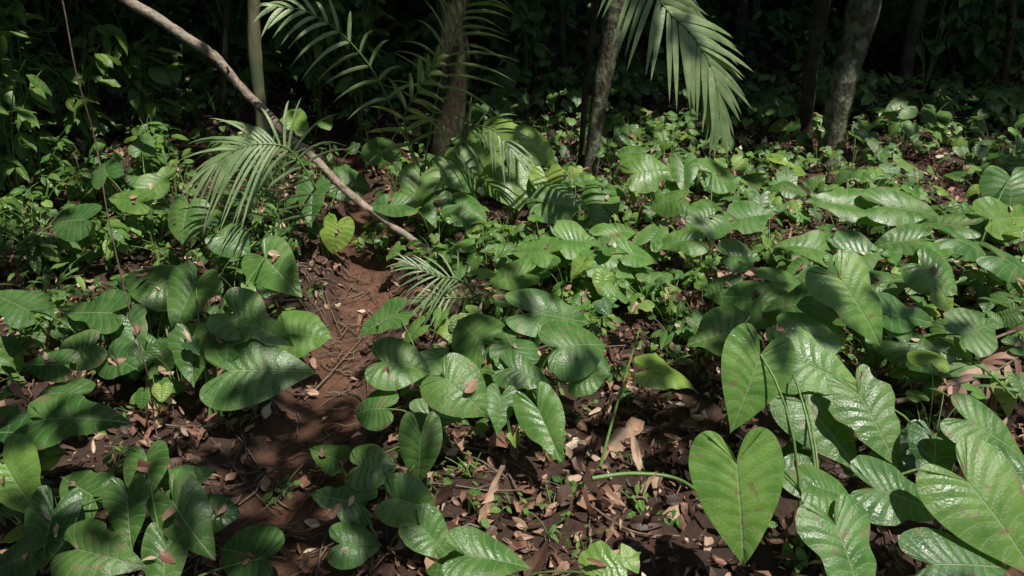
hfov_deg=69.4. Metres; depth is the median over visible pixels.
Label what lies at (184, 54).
elephant ear plant
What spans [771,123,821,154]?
elephant ear plant
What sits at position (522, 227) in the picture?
elephant ear plant
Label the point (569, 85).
elephant ear plant
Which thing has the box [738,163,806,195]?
elephant ear plant
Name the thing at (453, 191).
elephant ear plant
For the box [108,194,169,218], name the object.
leafy shrub
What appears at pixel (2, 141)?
elephant ear plant
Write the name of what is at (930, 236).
elephant ear plant
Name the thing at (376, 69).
elephant ear plant
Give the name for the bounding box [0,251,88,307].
leafy shrub
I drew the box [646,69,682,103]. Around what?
elephant ear plant
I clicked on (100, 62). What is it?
sapling
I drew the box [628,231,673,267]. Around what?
elephant ear plant
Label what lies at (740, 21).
dark tree
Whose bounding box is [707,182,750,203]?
elephant ear plant
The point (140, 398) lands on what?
small leafy plant
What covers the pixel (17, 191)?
leafy shrub
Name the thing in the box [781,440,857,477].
elephant ear plant
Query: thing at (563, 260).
leafy shrub
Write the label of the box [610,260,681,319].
small leafy plant
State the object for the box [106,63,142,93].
elephant ear plant
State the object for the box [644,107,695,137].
elephant ear plant
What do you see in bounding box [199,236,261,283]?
leafy shrub
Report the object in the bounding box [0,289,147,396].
elephant ear plant
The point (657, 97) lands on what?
elephant ear plant
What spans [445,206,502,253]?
leafy shrub
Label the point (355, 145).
elephant ear plant
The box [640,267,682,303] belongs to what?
leafy shrub
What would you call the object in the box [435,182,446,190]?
elephant ear plant
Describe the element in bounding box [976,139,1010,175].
elephant ear plant
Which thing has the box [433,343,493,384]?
elephant ear plant
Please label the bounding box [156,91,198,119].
elephant ear plant
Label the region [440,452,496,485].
leafy shrub
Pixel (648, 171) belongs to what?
elephant ear plant
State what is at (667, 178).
elephant ear plant
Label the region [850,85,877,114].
elephant ear plant
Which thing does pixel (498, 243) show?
leafy shrub
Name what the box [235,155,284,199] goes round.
leafy shrub
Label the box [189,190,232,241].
leafy shrub
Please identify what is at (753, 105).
elephant ear plant
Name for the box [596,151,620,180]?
elephant ear plant
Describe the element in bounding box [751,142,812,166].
elephant ear plant
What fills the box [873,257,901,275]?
elephant ear plant
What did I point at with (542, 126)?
elephant ear plant
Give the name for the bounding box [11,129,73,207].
leafy shrub
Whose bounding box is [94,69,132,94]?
elephant ear plant
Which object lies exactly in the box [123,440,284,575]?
elephant ear plant
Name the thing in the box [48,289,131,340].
leafy shrub
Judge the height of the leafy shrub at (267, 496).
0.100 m
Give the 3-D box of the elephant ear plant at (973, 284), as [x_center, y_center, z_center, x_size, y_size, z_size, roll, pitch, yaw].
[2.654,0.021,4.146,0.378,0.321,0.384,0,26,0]
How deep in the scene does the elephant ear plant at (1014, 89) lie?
8.12 m
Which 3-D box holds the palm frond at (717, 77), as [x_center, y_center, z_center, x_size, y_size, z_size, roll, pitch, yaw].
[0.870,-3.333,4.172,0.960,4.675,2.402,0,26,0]
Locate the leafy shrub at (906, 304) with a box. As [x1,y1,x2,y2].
[857,296,910,341]
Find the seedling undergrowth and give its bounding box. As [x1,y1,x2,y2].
[0,121,1014,573]
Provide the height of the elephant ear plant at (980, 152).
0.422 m
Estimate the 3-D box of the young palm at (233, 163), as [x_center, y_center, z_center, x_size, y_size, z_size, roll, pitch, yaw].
[-1.443,-0.558,4.380,0.961,1.098,0.508,-18,31,-33]
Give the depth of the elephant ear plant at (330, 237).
4.80 m
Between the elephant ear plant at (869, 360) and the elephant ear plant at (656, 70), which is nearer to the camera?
the elephant ear plant at (869, 360)
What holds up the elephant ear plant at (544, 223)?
on the ground
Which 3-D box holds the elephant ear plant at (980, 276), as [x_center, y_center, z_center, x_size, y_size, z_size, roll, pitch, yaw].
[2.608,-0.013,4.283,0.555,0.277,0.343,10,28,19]
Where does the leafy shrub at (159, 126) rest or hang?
on the ground
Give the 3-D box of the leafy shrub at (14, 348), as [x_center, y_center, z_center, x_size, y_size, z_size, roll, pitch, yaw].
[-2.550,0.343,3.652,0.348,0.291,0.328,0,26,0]
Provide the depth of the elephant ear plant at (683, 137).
7.13 m
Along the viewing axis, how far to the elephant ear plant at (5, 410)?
3.12 m
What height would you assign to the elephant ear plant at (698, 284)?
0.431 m
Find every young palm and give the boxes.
[177,98,354,249]
[254,0,533,189]
[385,252,486,337]
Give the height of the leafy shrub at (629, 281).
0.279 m
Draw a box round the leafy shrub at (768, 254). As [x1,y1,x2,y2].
[747,212,789,266]
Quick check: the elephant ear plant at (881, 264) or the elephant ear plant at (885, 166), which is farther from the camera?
the elephant ear plant at (885, 166)
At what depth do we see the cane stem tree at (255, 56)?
5.86 m
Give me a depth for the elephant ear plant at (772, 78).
8.47 m
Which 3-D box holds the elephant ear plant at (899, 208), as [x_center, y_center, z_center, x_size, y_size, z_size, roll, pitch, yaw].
[2.029,-0.229,4.410,0.732,0.556,1.026,17,31,32]
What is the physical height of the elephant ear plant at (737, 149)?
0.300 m
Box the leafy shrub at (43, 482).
[0,459,53,526]
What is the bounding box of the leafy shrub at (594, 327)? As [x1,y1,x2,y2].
[582,298,622,335]
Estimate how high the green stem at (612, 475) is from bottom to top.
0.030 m
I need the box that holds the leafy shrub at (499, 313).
[470,284,527,324]
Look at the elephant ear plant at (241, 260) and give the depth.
4.59 m
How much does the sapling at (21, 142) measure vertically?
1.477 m
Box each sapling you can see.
[0,0,56,157]
[0,4,31,128]
[0,30,55,214]
[7,17,121,154]
[78,1,182,133]
[260,0,349,120]
[305,0,395,134]
[502,0,552,88]
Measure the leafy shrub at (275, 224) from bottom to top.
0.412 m
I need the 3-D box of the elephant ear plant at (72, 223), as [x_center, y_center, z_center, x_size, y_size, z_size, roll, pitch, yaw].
[-2.426,-0.417,4.712,0.862,0.675,1.890,-20,32,-35]
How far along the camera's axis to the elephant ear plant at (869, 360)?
3.51 m
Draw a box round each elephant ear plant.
[0,119,35,153]
[0,124,28,152]
[0,130,42,156]
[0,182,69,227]
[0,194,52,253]
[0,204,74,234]
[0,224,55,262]
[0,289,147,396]
[0,357,25,381]
[0,382,29,428]
[0,393,150,575]
[0,410,66,524]
[0,472,102,551]
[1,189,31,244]
[4,107,39,133]
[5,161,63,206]
[6,106,59,128]
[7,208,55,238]
[10,126,52,148]
[15,326,74,352]
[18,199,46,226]
[19,270,82,342]
[27,301,80,350]
[33,141,87,165]
[40,123,108,160]
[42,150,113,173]
[52,132,249,262]
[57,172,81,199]
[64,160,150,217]
[65,72,120,111]
[70,120,110,138]
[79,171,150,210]
[83,275,136,301]
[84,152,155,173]
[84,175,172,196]
[86,309,197,379]
[90,269,141,310]
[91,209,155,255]
[93,333,159,348]
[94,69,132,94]
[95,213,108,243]
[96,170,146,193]
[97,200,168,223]
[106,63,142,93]
[106,112,138,135]
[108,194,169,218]
[111,118,144,136]
[115,116,167,136]
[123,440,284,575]
[124,235,331,416]
[127,121,178,135]
[128,317,199,402]
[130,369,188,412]
[138,302,174,371]
[139,132,192,165]
[144,95,195,131]
[146,33,189,63]
[148,311,170,331]
[149,267,202,313]
[155,52,191,83]
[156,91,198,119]
[157,101,200,124]
[160,81,216,113]
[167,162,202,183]
[168,91,216,135]
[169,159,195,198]
[170,60,217,92]
[171,77,192,94]
[172,74,214,92]
[175,58,216,92]
[178,69,191,86]
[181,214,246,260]
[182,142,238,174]
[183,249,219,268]
[184,302,226,336]
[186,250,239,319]
[187,120,247,139]
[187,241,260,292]
[189,71,234,112]
[190,134,227,155]
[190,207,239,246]
[193,90,228,106]
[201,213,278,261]
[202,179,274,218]
[208,133,256,161]
[211,79,250,109]
[214,266,254,308]
[216,93,245,120]
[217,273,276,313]
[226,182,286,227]
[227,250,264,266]
[251,140,297,170]
[254,131,305,165]
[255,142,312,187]
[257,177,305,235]
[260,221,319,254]
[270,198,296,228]
[274,137,311,162]
[277,108,371,256]
[278,107,332,143]
[279,64,301,85]
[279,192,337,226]
[288,98,347,136]
[291,169,315,185]
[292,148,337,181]
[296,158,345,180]
[309,444,452,569]
[325,141,357,168]
[337,107,375,131]
[341,97,374,120]
[344,125,400,169]
[345,296,463,527]
[346,94,385,115]
[348,54,383,76]
[356,83,389,100]
[356,126,411,164]
[361,137,486,233]
[362,86,403,115]
[363,157,411,191]
[367,92,400,115]
[375,187,441,238]
[378,71,416,100]
[378,153,418,176]
[378,153,434,169]
[386,206,463,259]
[398,220,450,245]
[402,107,433,140]
[404,301,481,348]
[411,113,432,136]
[415,141,430,153]
[419,158,450,168]
[420,288,609,461]
[425,526,640,575]
[426,268,510,331]
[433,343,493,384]
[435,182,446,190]
[442,236,511,269]
[443,187,459,225]
[443,252,494,285]
[444,137,487,157]
[460,184,489,199]
[465,121,481,140]
[465,121,488,153]
[467,98,512,118]
[467,390,536,447]
[469,59,493,93]
[469,118,587,225]
[473,102,507,120]
[478,61,525,90]
[479,239,568,279]
[484,205,536,242]
[486,219,667,289]
[488,87,538,118]
[499,214,560,281]
[500,87,525,105]
[503,88,554,119]
[506,149,555,189]
[507,119,536,124]
[509,223,549,238]
[510,101,556,126]
[514,237,563,283]
[514,259,560,287]
[526,171,586,208]
[527,206,570,233]
[528,235,615,298]
[530,69,547,81]
[531,82,573,114]
[532,75,573,106]
[532,218,595,237]
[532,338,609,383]
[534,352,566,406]
[536,117,565,143]
[536,124,576,149]
[537,165,607,221]
[541,112,588,147]
[541,133,558,163]
[551,81,572,97]
[552,110,588,144]
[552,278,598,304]
[559,63,583,89]
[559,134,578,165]
[561,171,585,190]
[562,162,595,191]
[562,245,646,298]
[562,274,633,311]
[562,289,611,328]
[567,125,606,143]
[569,180,625,195]
[571,187,619,221]
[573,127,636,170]
[577,196,647,227]
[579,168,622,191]
[583,146,697,225]
[585,229,632,258]
[588,236,602,283]
[591,71,634,89]
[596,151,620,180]
[600,145,619,171]
[603,103,643,134]
[603,112,652,134]
[605,109,634,131]
[606,101,649,138]
[608,63,628,99]
[610,80,639,110]
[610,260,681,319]
[611,71,642,107]
[616,57,655,87]
[618,195,660,229]
[619,59,660,87]
[620,155,684,183]
[620,176,688,208]
[620,187,652,211]
[623,245,659,269]
[624,182,679,199]
[627,271,703,347]
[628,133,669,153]
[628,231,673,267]
[630,63,667,81]
[632,77,673,104]
[633,110,681,132]
[634,112,672,127]
[634,120,651,140]
[634,123,681,152]
[634,267,799,392]
[638,66,682,85]
[640,139,694,160]
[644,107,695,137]
[645,74,681,90]
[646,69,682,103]
[648,116,703,151]
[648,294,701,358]
[649,158,775,272]
[650,84,700,108]
[650,151,663,160]
[654,260,747,332]
[655,183,703,223]
[661,154,709,183]
[661,250,697,269]
[669,129,693,146]
[669,135,709,155]
[672,87,726,110]
[674,107,700,128]
[680,128,734,155]
[682,111,737,139]
[683,153,725,190]
[685,326,759,352]
[688,145,726,184]
[689,323,876,575]
[690,170,706,189]
[697,155,765,205]
[701,85,754,114]
[703,186,736,202]
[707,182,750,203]
[708,135,744,160]
[709,144,788,176]
[715,200,741,237]
[720,133,746,147]
[720,180,807,237]
[723,67,746,81]
[725,188,760,202]
[728,101,780,137]
[728,102,758,118]
[733,91,774,123]
[733,92,761,111]
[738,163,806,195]
[740,159,776,176]
[747,71,787,90]
[749,141,779,167]
[750,99,774,131]
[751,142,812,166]
[753,81,800,101]
[753,145,799,167]
[756,73,794,96]
[757,187,791,216]
[758,76,800,102]
[760,152,793,179]
[762,249,997,378]
[765,101,822,140]
[767,195,811,223]
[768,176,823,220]
[770,253,835,271]
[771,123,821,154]
[771,187,937,296]
[771,259,823,302]
[772,94,797,118]
[776,121,843,156]
[776,150,808,169]
[776,259,827,270]
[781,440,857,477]
[782,248,812,264]
[785,262,838,276]
[787,230,878,283]
[792,146,831,169]
[803,170,891,191]
[804,114,870,141]
[806,155,880,181]
[817,177,895,187]
[818,121,868,140]
[819,130,893,171]
[819,189,882,228]
[826,364,1023,575]
[832,154,883,188]
[832,313,882,360]
[834,320,896,355]
[835,317,849,329]
[839,207,871,229]
[841,445,910,466]
[849,169,903,188]
[850,83,887,122]
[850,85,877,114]
[854,114,884,130]
[861,152,919,199]
[862,340,927,385]
[863,132,901,161]
[867,98,909,112]
[867,224,895,233]
[871,116,945,153]
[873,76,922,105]
[873,108,937,142]
[873,165,1023,295]
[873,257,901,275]
[874,232,933,239]
[875,257,906,285]
[879,250,919,294]
[883,165,934,190]
[883,180,953,213]
[886,120,947,149]
[888,185,956,227]
[889,349,988,474]
[894,187,969,227]
[899,282,953,321]
[900,388,950,432]
[906,137,940,156]
[907,97,938,109]
[908,237,1023,294]
[909,177,970,223]
[910,295,1003,337]
[913,192,938,220]
[914,71,956,92]
[916,93,961,111]
[917,134,969,168]
[919,119,954,141]
[919,188,930,202]
[921,332,1023,418]
[924,82,967,110]
[928,269,997,306]
[930,73,953,90]
[935,135,1010,186]
[937,83,980,107]
[937,133,970,151]
[943,165,986,219]
[944,119,970,136]
[944,120,985,136]
[945,256,994,313]
[947,83,973,103]
[952,205,985,219]
[952,225,1010,245]
[955,251,1023,295]
[955,276,1023,312]
[961,99,1002,119]
[961,115,993,133]
[964,96,1007,125]
[964,116,1021,155]
[965,140,1023,173]
[967,119,998,137]
[967,135,1015,164]
[970,86,1023,107]
[970,219,1023,255]
[973,89,1016,118]
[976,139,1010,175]
[978,153,1014,175]
[978,156,1016,172]
[980,66,1023,85]
[981,292,1023,337]
[983,108,1018,129]
[984,81,1022,95]
[987,131,1023,175]
[990,84,1023,110]
[998,289,1023,327]
[1002,231,1023,266]
[1005,304,1023,327]
[1006,112,1023,125]
[1006,325,1023,337]
[1007,105,1023,113]
[1011,235,1023,247]
[1014,106,1023,128]
[1014,245,1021,261]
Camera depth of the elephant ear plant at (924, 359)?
3.03 m
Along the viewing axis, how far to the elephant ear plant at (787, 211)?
5.53 m
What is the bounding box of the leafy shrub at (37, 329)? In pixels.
[8,283,70,337]
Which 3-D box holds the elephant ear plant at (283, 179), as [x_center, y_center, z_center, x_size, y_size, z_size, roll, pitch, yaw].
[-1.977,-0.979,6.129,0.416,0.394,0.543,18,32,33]
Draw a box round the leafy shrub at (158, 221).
[139,190,175,237]
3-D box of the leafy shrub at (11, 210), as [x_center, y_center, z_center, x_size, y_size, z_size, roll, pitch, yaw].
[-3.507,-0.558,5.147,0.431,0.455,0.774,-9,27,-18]
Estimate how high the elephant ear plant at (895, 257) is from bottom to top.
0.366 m
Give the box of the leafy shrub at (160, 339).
[134,328,167,387]
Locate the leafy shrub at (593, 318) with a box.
[554,287,611,326]
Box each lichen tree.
[583,0,625,177]
[800,0,830,154]
[809,0,881,168]
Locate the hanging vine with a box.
[61,0,168,470]
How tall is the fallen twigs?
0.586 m
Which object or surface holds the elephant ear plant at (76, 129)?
on the ground
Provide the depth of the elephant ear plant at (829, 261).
4.11 m
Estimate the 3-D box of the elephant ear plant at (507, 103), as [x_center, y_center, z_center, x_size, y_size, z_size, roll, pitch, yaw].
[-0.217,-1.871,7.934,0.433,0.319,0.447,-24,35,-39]
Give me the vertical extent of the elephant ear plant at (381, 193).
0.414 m
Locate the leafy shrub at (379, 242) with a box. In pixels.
[349,217,396,261]
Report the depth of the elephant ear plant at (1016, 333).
3.74 m
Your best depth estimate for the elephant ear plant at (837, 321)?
3.73 m
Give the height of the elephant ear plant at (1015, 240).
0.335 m
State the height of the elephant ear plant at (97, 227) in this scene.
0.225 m
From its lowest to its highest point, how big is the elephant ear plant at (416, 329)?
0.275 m
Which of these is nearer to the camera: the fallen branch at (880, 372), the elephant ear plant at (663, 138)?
the fallen branch at (880, 372)
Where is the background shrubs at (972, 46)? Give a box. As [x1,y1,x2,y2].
[0,0,1023,92]
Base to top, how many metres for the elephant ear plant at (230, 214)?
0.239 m
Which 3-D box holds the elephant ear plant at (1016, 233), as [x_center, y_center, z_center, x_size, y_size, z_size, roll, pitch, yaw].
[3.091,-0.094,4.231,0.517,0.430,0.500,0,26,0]
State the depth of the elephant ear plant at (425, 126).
7.26 m
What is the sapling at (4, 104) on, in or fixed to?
on the ground
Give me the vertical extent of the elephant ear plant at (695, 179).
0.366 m
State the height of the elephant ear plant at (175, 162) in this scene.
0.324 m
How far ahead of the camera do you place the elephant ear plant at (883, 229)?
4.98 m
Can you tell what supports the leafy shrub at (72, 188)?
on the ground
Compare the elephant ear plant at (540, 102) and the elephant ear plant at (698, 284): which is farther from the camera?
the elephant ear plant at (540, 102)
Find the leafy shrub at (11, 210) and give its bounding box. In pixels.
[0,176,44,238]
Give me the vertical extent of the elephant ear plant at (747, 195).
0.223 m
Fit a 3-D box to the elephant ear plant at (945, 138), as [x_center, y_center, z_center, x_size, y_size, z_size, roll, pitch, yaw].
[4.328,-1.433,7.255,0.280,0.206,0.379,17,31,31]
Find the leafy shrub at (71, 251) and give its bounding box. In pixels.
[16,217,117,273]
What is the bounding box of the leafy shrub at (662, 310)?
[651,297,690,322]
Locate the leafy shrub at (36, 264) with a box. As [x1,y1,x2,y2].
[0,214,80,274]
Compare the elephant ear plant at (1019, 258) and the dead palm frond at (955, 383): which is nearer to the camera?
the dead palm frond at (955, 383)
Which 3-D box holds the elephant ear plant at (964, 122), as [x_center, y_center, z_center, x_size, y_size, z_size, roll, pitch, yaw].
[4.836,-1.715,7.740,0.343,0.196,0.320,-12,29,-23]
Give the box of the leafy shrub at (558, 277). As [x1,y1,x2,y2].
[556,271,643,299]
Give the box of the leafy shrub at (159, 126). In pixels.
[136,115,188,170]
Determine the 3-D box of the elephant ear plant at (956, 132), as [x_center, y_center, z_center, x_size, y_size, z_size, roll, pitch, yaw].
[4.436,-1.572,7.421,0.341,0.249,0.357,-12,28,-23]
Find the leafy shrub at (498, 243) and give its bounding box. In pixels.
[467,212,560,272]
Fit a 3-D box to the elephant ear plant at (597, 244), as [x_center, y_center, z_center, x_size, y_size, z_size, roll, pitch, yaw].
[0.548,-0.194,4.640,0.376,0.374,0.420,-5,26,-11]
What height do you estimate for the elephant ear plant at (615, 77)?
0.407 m
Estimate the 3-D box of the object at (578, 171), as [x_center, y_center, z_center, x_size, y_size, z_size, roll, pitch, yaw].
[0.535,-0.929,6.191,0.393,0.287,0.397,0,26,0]
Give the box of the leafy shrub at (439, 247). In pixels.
[403,217,456,275]
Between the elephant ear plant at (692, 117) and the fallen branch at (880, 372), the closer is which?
the fallen branch at (880, 372)
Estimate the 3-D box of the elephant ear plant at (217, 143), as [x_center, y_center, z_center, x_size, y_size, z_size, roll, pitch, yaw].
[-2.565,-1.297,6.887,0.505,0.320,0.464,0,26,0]
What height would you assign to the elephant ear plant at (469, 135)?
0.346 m
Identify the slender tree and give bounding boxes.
[219,0,228,135]
[577,0,598,166]
[998,0,1016,86]
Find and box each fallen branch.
[303,337,362,400]
[473,417,528,520]
[561,479,679,536]
[871,330,1018,375]
[895,388,991,403]
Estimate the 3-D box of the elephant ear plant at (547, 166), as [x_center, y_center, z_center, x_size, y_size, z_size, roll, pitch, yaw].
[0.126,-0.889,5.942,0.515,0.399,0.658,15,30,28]
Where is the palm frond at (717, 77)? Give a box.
[597,0,751,156]
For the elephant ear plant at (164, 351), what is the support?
on the ground
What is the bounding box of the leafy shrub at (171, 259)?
[130,232,206,266]
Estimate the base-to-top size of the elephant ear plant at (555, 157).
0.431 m
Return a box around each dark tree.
[430,0,468,162]
[733,0,747,73]
[892,0,928,96]
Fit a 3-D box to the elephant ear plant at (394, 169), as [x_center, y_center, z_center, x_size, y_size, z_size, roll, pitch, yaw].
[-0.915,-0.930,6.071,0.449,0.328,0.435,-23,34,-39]
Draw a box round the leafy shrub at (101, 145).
[89,114,168,189]
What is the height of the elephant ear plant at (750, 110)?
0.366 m
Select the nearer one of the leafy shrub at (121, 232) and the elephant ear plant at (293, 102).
the leafy shrub at (121, 232)
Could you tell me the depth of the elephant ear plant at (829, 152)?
6.55 m
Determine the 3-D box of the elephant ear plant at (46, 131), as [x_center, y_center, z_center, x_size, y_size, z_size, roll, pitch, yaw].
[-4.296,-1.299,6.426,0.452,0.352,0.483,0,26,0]
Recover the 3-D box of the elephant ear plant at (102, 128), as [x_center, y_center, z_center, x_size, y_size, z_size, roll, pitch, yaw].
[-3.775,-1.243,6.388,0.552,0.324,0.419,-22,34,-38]
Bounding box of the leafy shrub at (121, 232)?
[88,197,162,263]
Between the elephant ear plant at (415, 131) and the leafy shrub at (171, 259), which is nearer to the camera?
the leafy shrub at (171, 259)
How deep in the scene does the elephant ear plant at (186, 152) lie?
6.51 m
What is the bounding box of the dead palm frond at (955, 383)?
[930,325,1023,418]
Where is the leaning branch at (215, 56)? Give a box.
[118,0,473,280]
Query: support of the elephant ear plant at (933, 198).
on the ground
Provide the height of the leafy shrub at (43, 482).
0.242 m
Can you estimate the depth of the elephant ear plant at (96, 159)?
5.76 m
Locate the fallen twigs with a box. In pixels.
[0,91,1023,575]
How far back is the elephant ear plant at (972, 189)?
5.56 m
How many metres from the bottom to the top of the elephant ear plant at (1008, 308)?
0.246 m
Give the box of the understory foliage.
[1,0,1023,133]
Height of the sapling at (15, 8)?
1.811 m
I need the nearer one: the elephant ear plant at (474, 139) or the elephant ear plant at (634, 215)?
the elephant ear plant at (634, 215)
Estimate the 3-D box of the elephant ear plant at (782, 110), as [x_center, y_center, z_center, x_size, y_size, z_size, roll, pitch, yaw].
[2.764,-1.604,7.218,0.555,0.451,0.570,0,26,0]
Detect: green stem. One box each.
[591,471,694,490]
[598,328,640,469]
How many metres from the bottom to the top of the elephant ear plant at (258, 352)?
0.635 m
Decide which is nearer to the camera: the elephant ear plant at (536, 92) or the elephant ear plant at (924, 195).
the elephant ear plant at (924, 195)
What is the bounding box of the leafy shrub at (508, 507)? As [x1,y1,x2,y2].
[490,490,534,514]
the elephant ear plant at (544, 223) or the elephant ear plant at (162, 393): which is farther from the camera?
the elephant ear plant at (544, 223)
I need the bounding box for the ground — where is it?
[0,0,1023,575]
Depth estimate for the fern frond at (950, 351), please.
3.23 m
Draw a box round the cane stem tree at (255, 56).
[247,0,275,188]
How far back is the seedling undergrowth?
3.54 m
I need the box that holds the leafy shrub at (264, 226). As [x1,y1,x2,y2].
[233,187,291,240]
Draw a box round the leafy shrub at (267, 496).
[263,464,302,505]
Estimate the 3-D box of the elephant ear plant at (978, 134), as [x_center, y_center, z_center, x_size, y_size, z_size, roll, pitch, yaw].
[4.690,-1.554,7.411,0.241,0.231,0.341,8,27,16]
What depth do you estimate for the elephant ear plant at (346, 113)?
7.44 m
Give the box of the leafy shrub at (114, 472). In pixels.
[87,433,136,477]
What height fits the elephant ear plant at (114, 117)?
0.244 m
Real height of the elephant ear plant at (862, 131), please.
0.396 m
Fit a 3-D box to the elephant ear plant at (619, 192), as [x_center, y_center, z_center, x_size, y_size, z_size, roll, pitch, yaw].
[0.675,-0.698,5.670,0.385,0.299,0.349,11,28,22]
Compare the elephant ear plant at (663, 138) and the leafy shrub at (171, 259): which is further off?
the elephant ear plant at (663, 138)
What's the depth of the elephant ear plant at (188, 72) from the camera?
8.30 m
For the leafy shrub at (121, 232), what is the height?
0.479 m
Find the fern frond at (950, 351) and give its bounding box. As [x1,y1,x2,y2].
[889,336,1022,400]
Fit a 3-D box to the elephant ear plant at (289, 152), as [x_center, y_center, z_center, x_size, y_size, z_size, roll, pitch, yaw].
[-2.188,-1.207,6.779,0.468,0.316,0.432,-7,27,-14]
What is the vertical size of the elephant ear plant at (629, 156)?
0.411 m
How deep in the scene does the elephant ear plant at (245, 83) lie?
7.65 m
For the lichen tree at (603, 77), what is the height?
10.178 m
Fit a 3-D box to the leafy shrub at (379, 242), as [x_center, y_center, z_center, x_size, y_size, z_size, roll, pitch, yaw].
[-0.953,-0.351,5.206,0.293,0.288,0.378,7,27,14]
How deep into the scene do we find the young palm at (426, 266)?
3.99 m
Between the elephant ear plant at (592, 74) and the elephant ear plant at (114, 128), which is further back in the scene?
the elephant ear plant at (592, 74)
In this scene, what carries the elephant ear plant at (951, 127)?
on the ground
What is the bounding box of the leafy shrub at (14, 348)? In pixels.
[0,319,41,384]
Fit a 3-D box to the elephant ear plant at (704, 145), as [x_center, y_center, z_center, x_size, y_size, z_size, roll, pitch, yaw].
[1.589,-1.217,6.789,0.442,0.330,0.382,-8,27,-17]
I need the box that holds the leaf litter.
[0,0,1023,575]
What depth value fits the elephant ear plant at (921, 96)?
8.01 m
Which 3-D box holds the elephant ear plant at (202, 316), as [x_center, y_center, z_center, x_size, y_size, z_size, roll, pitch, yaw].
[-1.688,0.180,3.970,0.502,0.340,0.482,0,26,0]
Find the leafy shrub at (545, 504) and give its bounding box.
[535,480,572,515]
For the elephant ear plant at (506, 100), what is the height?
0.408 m
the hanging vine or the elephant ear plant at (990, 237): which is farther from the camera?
the elephant ear plant at (990, 237)
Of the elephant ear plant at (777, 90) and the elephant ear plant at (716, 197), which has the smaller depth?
the elephant ear plant at (716, 197)
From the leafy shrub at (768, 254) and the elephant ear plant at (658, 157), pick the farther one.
the elephant ear plant at (658, 157)
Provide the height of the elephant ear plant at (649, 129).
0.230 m
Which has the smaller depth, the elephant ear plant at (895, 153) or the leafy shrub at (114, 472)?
the leafy shrub at (114, 472)
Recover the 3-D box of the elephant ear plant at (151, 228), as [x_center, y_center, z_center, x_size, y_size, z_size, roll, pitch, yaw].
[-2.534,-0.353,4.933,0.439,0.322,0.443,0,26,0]
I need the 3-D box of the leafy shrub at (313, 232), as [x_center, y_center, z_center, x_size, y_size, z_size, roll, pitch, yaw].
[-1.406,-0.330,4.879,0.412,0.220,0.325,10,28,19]
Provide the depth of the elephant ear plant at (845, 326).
4.00 m
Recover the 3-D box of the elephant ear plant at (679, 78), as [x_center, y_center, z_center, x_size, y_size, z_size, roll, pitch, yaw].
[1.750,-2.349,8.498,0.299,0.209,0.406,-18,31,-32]
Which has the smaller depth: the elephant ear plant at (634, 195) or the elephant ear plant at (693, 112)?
the elephant ear plant at (634, 195)
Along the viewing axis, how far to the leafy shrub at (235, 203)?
5.20 m
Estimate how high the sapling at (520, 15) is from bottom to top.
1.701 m
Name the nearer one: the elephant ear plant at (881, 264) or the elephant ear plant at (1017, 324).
the elephant ear plant at (1017, 324)
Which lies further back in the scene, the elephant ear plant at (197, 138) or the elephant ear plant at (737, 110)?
the elephant ear plant at (737, 110)
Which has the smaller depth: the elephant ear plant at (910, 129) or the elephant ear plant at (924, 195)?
the elephant ear plant at (924, 195)
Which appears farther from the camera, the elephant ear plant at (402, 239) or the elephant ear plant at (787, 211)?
the elephant ear plant at (787, 211)
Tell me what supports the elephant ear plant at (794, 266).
on the ground
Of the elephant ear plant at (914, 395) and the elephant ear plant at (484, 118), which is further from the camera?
the elephant ear plant at (484, 118)
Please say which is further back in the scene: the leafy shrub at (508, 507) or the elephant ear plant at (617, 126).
the elephant ear plant at (617, 126)
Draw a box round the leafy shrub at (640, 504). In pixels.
[617,478,655,517]
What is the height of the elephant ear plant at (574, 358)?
0.562 m
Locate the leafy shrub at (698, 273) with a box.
[681,250,721,290]
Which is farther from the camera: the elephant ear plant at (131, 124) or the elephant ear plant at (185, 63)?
the elephant ear plant at (185, 63)
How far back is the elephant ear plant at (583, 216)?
4.82 m
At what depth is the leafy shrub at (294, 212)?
5.17 m
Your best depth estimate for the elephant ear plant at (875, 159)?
6.21 m
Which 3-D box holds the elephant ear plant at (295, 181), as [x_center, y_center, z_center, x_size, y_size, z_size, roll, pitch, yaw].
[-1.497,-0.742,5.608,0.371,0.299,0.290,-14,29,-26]
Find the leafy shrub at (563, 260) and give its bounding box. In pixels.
[544,232,599,280]
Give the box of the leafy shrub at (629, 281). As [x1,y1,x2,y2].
[574,266,652,292]
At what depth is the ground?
3.73 m
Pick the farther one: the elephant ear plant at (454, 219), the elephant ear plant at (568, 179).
the elephant ear plant at (568, 179)
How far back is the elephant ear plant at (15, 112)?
6.71 m
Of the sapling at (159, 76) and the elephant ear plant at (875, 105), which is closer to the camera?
the sapling at (159, 76)
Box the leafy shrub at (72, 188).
[40,150,117,214]
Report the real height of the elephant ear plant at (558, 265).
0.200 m
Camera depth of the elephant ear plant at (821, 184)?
5.50 m

